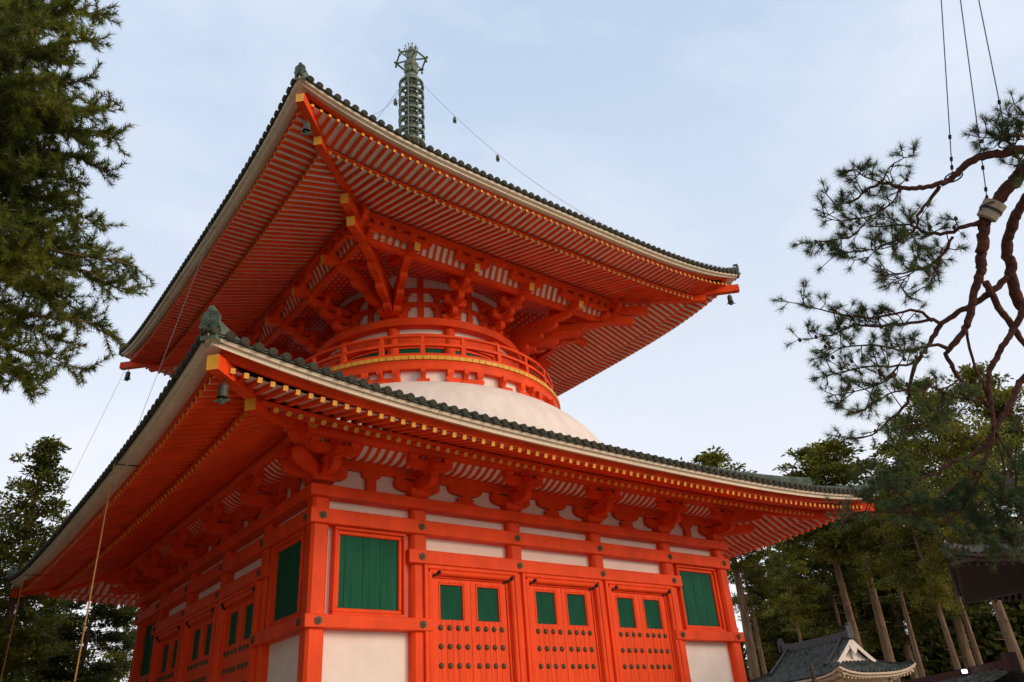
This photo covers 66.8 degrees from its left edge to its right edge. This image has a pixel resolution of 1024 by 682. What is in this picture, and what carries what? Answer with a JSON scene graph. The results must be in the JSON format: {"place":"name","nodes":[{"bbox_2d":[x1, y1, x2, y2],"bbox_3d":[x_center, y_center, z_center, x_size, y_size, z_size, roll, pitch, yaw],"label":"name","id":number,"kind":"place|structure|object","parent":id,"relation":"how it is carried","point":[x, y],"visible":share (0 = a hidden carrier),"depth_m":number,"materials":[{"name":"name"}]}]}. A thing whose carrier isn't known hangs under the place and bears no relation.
{"place":"outdoors","nodes":[
{"label":"outdoors","id":0,"kind":"place"},
{"bbox_2d":[0,515,45,681],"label":"cedar tree","id":1,"kind":"object","parent":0,"point":[25,670],"visible":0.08,"depth_m":52.98,"materials":[{"name":"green plant"}]},
{"bbox_2d":[0,434,78,681],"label":"cedar tree","id":2,"kind":"object","parent":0,"point":[44,454],"visible":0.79,"depth_m":50.41,"materials":[{"name":"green plant"}]},
{"bbox_2d":[2,524,93,681],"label":"cedar tree","id":3,"kind":"object","parent":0,"point":[46,606],"visible":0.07,"depth_m":60.85,"materials":[{"name":"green plant"}]},
{"bbox_2d":[8,600,139,681],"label":"cedar tree","id":4,"kind":"object","parent":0,"point":[115,615],"visible":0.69,"depth_m":58.30,"materials":[{"name":"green plant"}]},
{"bbox_2d":[0,0,1023,681],"label":"sky","id":5,"kind":"structure","parent":0,"point":[704,131],"materials":[{"name":"blue"}]},
{"bbox_2d":[808,665,817,681],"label":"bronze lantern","id":6,"kind":"object","parent":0,"point":[812,673],"visible":1,"depth_m":39.79,"materials":[{"name":"grey metal"}]},
{"bbox_2d":[942,478,1023,603],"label":"dark hall","id":7,"kind":"structure","parent":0,"point":[975,579],"depth_m":32.78,"materials":[{"name":"brown wood"}]},
{"label":"ground","id":8,"kind":"structure","parent":0,"visible":0},
{"bbox_2d":[0,0,157,408],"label":"foreground cedar","id":9,"kind":"object","parent":8,"relation":"on","point":[30,246],"visible":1,"depth_m":10.33,"materials":[{"name":"green plant"}]},
{"bbox_2d":[91,605,137,681],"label":"cedar tree","id":10,"kind":"object","parent":8,"relation":"on","point":[117,653],"visible":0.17,"depth_m":74.03,"materials":[{"name":"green plant"}]},
{"bbox_2d":[680,445,806,679],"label":"cedar tree","id":11,"kind":"object","parent":8,"relation":"on","point":[714,459],"visible":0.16,"depth_m":70.14,"materials":[{"name":"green plant"}]},
{"bbox_2d":[727,548,780,674],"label":"cedar tree","id":12,"kind":"object","parent":8,"relation":"on","point":[753,578],"visible":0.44,"depth_m":77.01,"materials":[{"name":"green plant"}]},
{"bbox_2d":[738,566,807,678],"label":"cedar tree","id":13,"kind":"object","parent":8,"relation":"on","point":[773,656],"visible":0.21,"depth_m":99.37,"materials":[{"name":"green plant"}]},
{"bbox_2d":[756,541,819,641],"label":"cedar tree","id":14,"kind":"object","parent":8,"relation":"on","point":[796,589],"visible":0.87,"depth_m":83.08,"materials":[{"name":"green plant"}]},
{"bbox_2d":[752,555,846,643],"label":"cedar tree","id":15,"kind":"object","parent":8,"relation":"on","point":[776,623],"visible":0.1,"depth_m":97.22,"materials":[{"name":"green plant"}]},
{"bbox_2d":[772,444,875,648],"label":"cedar tree","id":16,"kind":"object","parent":8,"relation":"on","point":[816,549],"visible":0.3,"depth_m":72.13,"materials":[{"name":"green plant"}]},
{"bbox_2d":[775,540,878,653],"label":"cedar tree","id":17,"kind":"object","parent":8,"relation":"on","point":[836,616],"visible":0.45,"depth_m":84.92,"materials":[{"name":"green plant"}]},
{"bbox_2d":[747,622,915,681],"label":"gatehouse","id":18,"kind":"object","parent":8,"relation":"on","point":[842,656],"visible":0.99,"depth_m":55.08,"materials":[{"name":"grey tile"}]},
{"bbox_2d":[801,541,899,652],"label":"cedar tree","id":19,"kind":"object","parent":8,"relation":"on","point":[867,619],"visible":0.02,"depth_m":96.24,"materials":[{"name":"green plant"}]},
{"bbox_2d":[794,433,907,681],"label":"cedar tree","id":20,"kind":"object","parent":8,"relation":"on","point":[831,536],"visible":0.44,"depth_m":70.91,"materials":[{"name":"green plant"}]},
{"bbox_2d":[737,512,1023,681],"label":"wood","id":21,"kind":"object","parent":8,"relation":"on","point":[987,632],"visible":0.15,"depth_m":94.51,"materials":[{"name":"green wood"}]},
{"bbox_2d":[820,510,950,678],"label":"cedar tree","id":22,"kind":"object","parent":8,"relation":"on","point":[902,637],"visible":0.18,"depth_m":87.72,"materials":[{"name":"green plant"}]},
{"bbox_2d":[844,482,928,677],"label":"cedar tree","id":23,"kind":"object","parent":8,"relation":"on","point":[870,541],"visible":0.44,"depth_m":65.64,"materials":[{"name":"green plant"}]},
{"bbox_2d":[769,87,1023,573],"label":"pine tree","id":24,"kind":"object","parent":8,"relation":"on","point":[988,214],"visible":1,"depth_m":9.37,"materials":[{"name":"green plant"}]},
{"bbox_2d":[858,471,967,669],"bbox_3d":[32.462,19.880,59.822,6.623,20.151,8.708,8,-31,-23],"label":"cedar tree","id":25,"kind":"object","parent":8,"relation":"on","point":[914,555],"visible":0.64,"depth_m":60.77,"materials":[{"name":"green plant"}]},
{"bbox_2d":[855,437,1012,667],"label":"cedar tree","id":26,"kind":"object","parent":8,"relation":"on","point":[959,631],"visible":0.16,"depth_m":83.25,"materials":[{"name":"green plant"}]},
{"bbox_2d":[906,477,983,664],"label":"cedar tree","id":27,"kind":"object","parent":8,"relation":"on","point":[977,655],"visible":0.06,"depth_m":69.24,"materials":[{"name":"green plant"}]},
{"bbox_2d":[881,373,1023,670],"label":"cedar tree","id":28,"kind":"object","parent":8,"relation":"on","point":[944,445],"visible":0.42,"depth_m":57.44,"materials":[{"name":"green plant"}]},
{"bbox_2d":[902,652,1023,681],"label":"storehouse","id":29,"kind":"structure","parent":8,"relation":"on","point":[1007,668],"depth_m":32.46,"materials":[{"name":"grey ceramic"}]},
{"bbox_2d":[961,669,967,677],"bbox_3d":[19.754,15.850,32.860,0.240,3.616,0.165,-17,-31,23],"label":"flood lamp","id":30,"kind":"object","parent":8,"relation":"on","point":[964,671],"visible":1,"depth_m":33.60,"materials":[{"name":"white metal"}]},
{"bbox_2d":[936,360,1023,528],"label":"cedar tree","id":31,"kind":"object","parent":8,"relation":"on","point":[1000,398],"visible":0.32,"depth_m":66.02,"materials":[{"name":"green plant"}]},
{"bbox_3d":[-4.425,22.152,38.916,29.800,1.396,29.800,17,-34,-34],"label":"stone platform","id":32,"kind":"object","parent":8,"relation":"on","visible":0},
{"bbox_2d":[6,43,879,681],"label":"pagoda","id":33,"kind":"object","parent":32,"relation":"on","point":[390,461],"visible":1,"depth_m":36.20,"materials":[{"name":"paint"}]},
{"bbox_2d":[17,596,24,611],"bbox_3d":[-29.058,15.603,45.991,0.468,0.960,0.383,16,-34,-33],"label":"wind bell","id":34,"kind":"object","parent":33,"relation":"hanging from","point":[21,606],"visible":1,"depth_m":45.87,"materials":[{"name":"brown metal"}]},
{"bbox_2d":[0,351,139,681],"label":"lightning conductor","id":35,"kind":"object","parent":33,"relation":"hanging from","point":[32,556],"visible":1,"depth_m":39.71,"materials":[{"name":"copper"},{"name":"steel wire"},{"name":"black iron"}]},
{"bbox_2d":[123,370,130,380],"bbox_3d":[-25.966,2.314,52.436,0.446,0.917,0.365,-25,-35,34],"label":"wind bell","id":36,"kind":"object","parent":33,"relation":"hanging from","point":[127,376],"visible":1,"depth_m":52.31,"materials":[{"name":"brown metal"}]},
{"bbox_2d":[74,225,214,681],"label":"lightning conductor","id":37,"kind":"object","parent":33,"relation":"hanging from","point":[114,464],"visible":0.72,"depth_m":26.49,"materials":[{"name":"copper"},{"name":"steel wire"},{"name":"black iron"}]},
{"bbox_2d":[134,614,157,681],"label":"window","id":38,"kind":"structure","parent":33,"relation":"in","point":[144,657],"depth_m":42.76,"materials":[{"name":"paint"}]},
{"bbox_2d":[156,637,171,681],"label":"door","id":39,"kind":"structure","parent":33,"relation":"in","point":[166,645],"depth_m":39.41,"materials":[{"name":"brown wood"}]},
{"bbox_2d":[167,626,179,681],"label":"door","id":40,"kind":"structure","parent":33,"relation":"in","point":[173,652],"depth_m":38.36,"materials":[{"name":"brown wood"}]},
{"bbox_2d":[185,621,203,681],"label":"door","id":41,"kind":"structure","parent":33,"relation":"in","point":[197,631],"depth_m":35.89,"materials":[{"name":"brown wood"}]},
{"bbox_2d":[197,608,213,681],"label":"door","id":42,"kind":"structure","parent":33,"relation":"in","point":[202,673],"depth_m":34.87,"materials":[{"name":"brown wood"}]},
{"bbox_2d":[213,379,230,404],"bbox_3d":[-8.453,1.467,22.713,0.417,0.856,0.341,-25,-35,34],"label":"wind bell","id":43,"kind":"object","parent":33,"relation":"hanging from","point":[222,394],"visible":1,"depth_m":22.59,"materials":[{"name":"grey metal"}]},
{"bbox_2d":[220,603,241,681],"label":"door","id":44,"kind":"structure","parent":33,"relation":"in","point":[232,632],"depth_m":32.42,"materials":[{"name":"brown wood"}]},
{"bbox_2d":[235,587,254,681],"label":"door","id":45,"kind":"structure","parent":33,"relation":"in","point":[247,606],"depth_m":31.35,"materials":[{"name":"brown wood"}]},
{"bbox_2d":[265,529,305,628],"bbox_3d":[-8.502,9.098,29.441,0.330,3.200,3.040,17,-34,-34],"label":"window","id":46,"kind":"structure","parent":33,"relation":"in","point":[287,557],"depth_m":29.67,"materials":[{"name":"paint"}]},
{"bbox_2d":[300,119,311,135],"bbox_3d":[-8.807,-9.171,33.302,0.446,0.917,0.365,-25,-35,34],"label":"wind bell","id":47,"kind":"object","parent":33,"relation":"hanging from","point":[306,130],"visible":1,"depth_m":33.16,"materials":[{"name":"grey metal"}]},
{"bbox_2d":[328,526,405,616],"bbox_3d":[-5.370,8.711,29.157,3.040,3.200,0.330,17,-34,-34],"label":"window","id":48,"kind":"structure","parent":33,"relation":"in","point":[368,566],"depth_m":29.16,"materials":[{"name":"paint"}]},
{"bbox_2d":[349,349,386,360],"bbox_3d":[-8.142,1.358,43.692,2.519,1.500,0.248,-14,-30,18],"label":"drum window","id":49,"kind":"structure","parent":33,"relation":"in","point":[376,352],"depth_m":43.87,"materials":[{"name":"paint"}]},
{"bbox_2d":[399,347,443,353],"bbox_3d":[-5.054,0.977,43.412,2.519,1.500,0.248,0,-28,-8],"label":"drum window","id":50,"kind":"structure","parent":33,"relation":"in","point":[402,349],"depth_m":43.58,"materials":[{"name":"paint"}]},
{"bbox_2d":[432,570,473,681],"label":"door","id":51,"kind":"structure","parent":33,"relation":"in","point":[452,606],"depth_m":30.21,"materials":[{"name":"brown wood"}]},
{"bbox_2d":[455,348,490,359],"bbox_3d":[-2.166,1.361,44.541,2.519,1.500,0.248,17,-34,-34],"label":"drum window","id":52,"kind":"structure","parent":33,"relation":"in","point":[469,353],"depth_m":44.70,"materials":[{"name":"paint"}]},
{"bbox_2d":[470,576,513,681],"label":"door","id":53,"kind":"structure","parent":33,"relation":"in","point":[490,649],"depth_m":31.18,"materials":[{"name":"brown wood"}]},
{"bbox_2d":[529,578,568,681],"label":"door","id":54,"kind":"structure","parent":33,"relation":"in","point":[546,605],"depth_m":32.91,"materials":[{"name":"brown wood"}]},
{"bbox_2d":[424,85,723,267],"bbox_3d":[3.614,-12.404,55.642,19.971,20.419,0.025,-7,-28,5],"label":"chain","id":55,"kind":"object","parent":33,"relation":"hanging from","point":[551,193],"visible":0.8,"depth_m":54.99,"materials":[{"name":"metal"}]},
{"bbox_2d":[560,584,599,681],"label":"door","id":56,"kind":"structure","parent":33,"relation":"in","point":[580,643],"depth_m":33.88,"materials":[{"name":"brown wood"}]},
{"bbox_2d":[611,585,648,681],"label":"door","id":57,"kind":"structure","parent":33,"relation":"in","point":[633,662],"depth_m":35.61,"materials":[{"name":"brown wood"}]},
{"bbox_2d":[637,590,675,681],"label":"door","id":58,"kind":"structure","parent":33,"relation":"in","point":[660,665],"depth_m":36.58,"materials":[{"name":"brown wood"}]},
{"bbox_2d":[673,564,725,631],"bbox_3d":[9.558,13.165,39.626,3.040,3.200,0.330,17,-34,-34],"label":"window","id":59,"kind":"structure","parent":33,"relation":"in","point":[700,607],"depth_m":39.69,"materials":[{"name":"paint"}]},
{"bbox_2d":[727,293,735,304],"bbox_3d":[13.730,-2.637,48.855,0.446,0.917,0.365,-25,-35,34],"label":"wind bell","id":60,"kind":"object","parent":33,"relation":"hanging from","point":[730,299],"visible":1,"depth_m":48.72,"materials":[{"name":"grey metal"}]},
{"bbox_3d":[4.685,-1.806,5.691,0.220,11.214,0.220,17,-34,-34],"label":"support pole","id":61,"kind":"object","parent":8,"relation":"on","visible":0},
{"bbox_2d":[941,0,962,182],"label":"support cable","id":62,"kind":"object","parent":61,"relation":"attached to","point":[951,157],"visible":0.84,"depth_m":9.14,"materials":[{"name":"black metal"}]},
{"bbox_2d":[960,0,994,210],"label":"support cable","id":63,"kind":"object","parent":61,"relation":"attached to","point":[985,187],"visible":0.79,"depth_m":9.02,"materials":[{"name":"black metal"}]},
{"bbox_2d":[978,0,1016,148],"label":"support cable","id":64,"kind":"object","parent":61,"relation":"attached to","point":[999,102],"visible":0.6,"depth_m":8.90,"materials":[{"name":"black metal"}]}
]}

